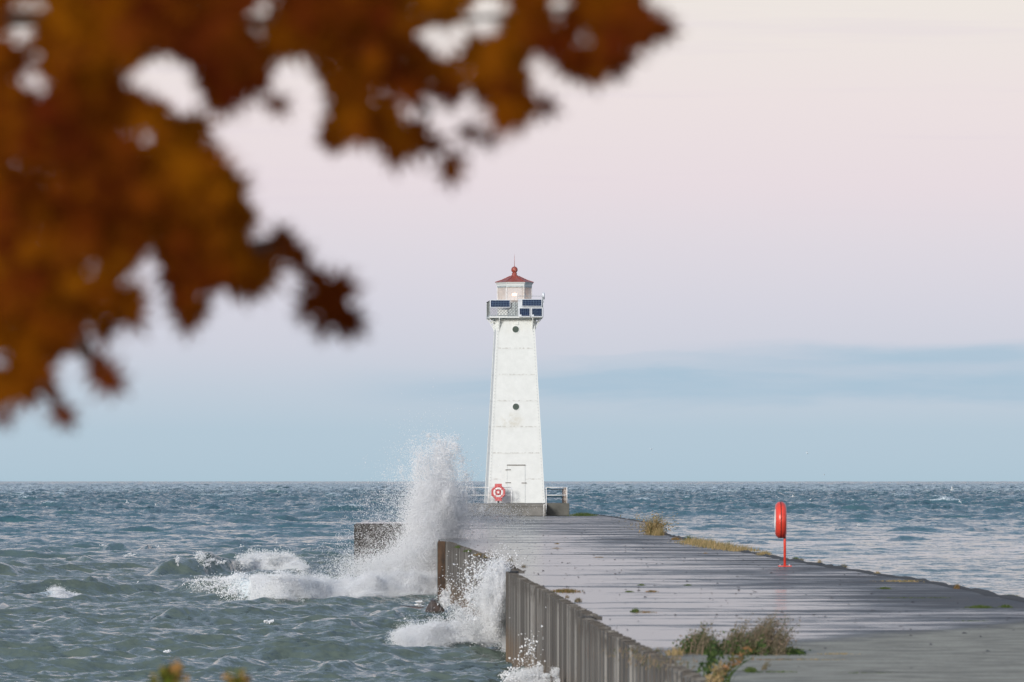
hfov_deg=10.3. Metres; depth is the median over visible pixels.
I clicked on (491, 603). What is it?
wave splash
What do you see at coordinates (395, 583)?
breaker foam
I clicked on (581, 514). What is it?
grass clump
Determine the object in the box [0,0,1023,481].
sky
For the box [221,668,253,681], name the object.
shrub
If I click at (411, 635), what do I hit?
breaker foam
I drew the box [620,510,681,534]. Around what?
dry shrub
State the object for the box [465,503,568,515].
lighthouse foundation
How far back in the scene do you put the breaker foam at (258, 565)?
265.78 m
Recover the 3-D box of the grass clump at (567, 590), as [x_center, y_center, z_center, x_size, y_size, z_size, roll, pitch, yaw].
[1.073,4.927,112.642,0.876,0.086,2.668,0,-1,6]
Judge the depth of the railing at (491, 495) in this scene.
356.16 m
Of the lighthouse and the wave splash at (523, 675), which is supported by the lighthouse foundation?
the lighthouse
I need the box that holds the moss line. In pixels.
[756,670,796,672]
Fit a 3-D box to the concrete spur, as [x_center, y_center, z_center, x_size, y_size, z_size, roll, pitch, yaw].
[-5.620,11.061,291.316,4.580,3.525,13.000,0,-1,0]
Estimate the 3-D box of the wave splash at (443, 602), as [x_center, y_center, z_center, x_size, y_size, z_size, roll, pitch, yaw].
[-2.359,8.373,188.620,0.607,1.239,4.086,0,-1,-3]
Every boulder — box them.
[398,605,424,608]
[425,598,444,611]
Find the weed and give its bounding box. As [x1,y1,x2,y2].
[761,661,770,669]
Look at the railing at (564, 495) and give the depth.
358.90 m
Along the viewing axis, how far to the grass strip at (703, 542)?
186.63 m
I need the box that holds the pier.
[437,514,1023,681]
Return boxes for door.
[505,466,524,501]
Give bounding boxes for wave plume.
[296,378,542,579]
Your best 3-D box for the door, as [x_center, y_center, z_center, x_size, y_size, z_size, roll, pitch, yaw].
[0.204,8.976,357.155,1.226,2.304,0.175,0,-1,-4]
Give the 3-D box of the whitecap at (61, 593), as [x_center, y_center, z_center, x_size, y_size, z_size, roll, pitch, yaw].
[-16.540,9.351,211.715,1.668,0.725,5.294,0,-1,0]
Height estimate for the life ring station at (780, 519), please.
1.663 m
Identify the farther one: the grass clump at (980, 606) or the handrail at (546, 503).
the handrail at (546, 503)
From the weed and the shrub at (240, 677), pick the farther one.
the weed
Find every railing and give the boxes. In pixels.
[466,487,511,502]
[545,487,566,502]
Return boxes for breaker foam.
[182,567,249,600]
[236,545,313,572]
[242,560,436,601]
[385,610,499,646]
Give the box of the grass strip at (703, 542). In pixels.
[667,536,767,551]
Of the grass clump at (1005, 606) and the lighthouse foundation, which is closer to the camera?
the grass clump at (1005, 606)
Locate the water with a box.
[0,481,1023,681]
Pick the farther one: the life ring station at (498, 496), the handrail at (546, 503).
the life ring station at (498, 496)
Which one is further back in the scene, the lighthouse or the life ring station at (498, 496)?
the lighthouse
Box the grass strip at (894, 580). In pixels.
[872,579,935,582]
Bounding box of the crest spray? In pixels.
[175,541,305,585]
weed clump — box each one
[662,609,810,655]
[695,637,765,681]
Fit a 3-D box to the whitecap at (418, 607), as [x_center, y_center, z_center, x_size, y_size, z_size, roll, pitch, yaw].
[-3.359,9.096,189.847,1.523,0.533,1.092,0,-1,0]
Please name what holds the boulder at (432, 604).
in the water
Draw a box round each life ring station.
[491,484,504,502]
[774,502,791,566]
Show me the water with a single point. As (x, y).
(114, 621)
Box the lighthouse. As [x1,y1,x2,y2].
[484,254,544,502]
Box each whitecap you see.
[44,585,80,597]
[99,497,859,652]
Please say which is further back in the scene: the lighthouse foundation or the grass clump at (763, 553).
the lighthouse foundation
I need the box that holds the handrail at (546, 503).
[543,487,546,515]
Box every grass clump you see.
[550,588,582,592]
[565,512,598,515]
[744,666,759,672]
[752,550,774,555]
[965,604,995,608]
[999,604,1011,607]
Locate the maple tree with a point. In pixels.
(114, 202)
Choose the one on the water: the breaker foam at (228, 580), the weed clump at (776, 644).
the breaker foam at (228, 580)
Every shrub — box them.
[148,659,189,681]
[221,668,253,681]
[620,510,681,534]
[652,527,666,535]
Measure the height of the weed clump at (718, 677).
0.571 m
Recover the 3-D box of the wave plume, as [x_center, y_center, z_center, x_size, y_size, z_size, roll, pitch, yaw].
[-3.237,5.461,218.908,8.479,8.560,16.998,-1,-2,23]
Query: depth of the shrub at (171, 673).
23.93 m
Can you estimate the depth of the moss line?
65.41 m
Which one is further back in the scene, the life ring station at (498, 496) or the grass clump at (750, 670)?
the life ring station at (498, 496)
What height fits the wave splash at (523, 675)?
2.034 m
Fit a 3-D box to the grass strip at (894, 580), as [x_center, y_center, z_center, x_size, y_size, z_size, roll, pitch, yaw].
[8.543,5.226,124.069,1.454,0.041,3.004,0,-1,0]
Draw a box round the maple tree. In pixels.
[0,0,687,433]
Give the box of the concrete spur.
[354,522,409,564]
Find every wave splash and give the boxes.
[428,543,524,653]
[439,583,451,606]
[497,607,559,681]

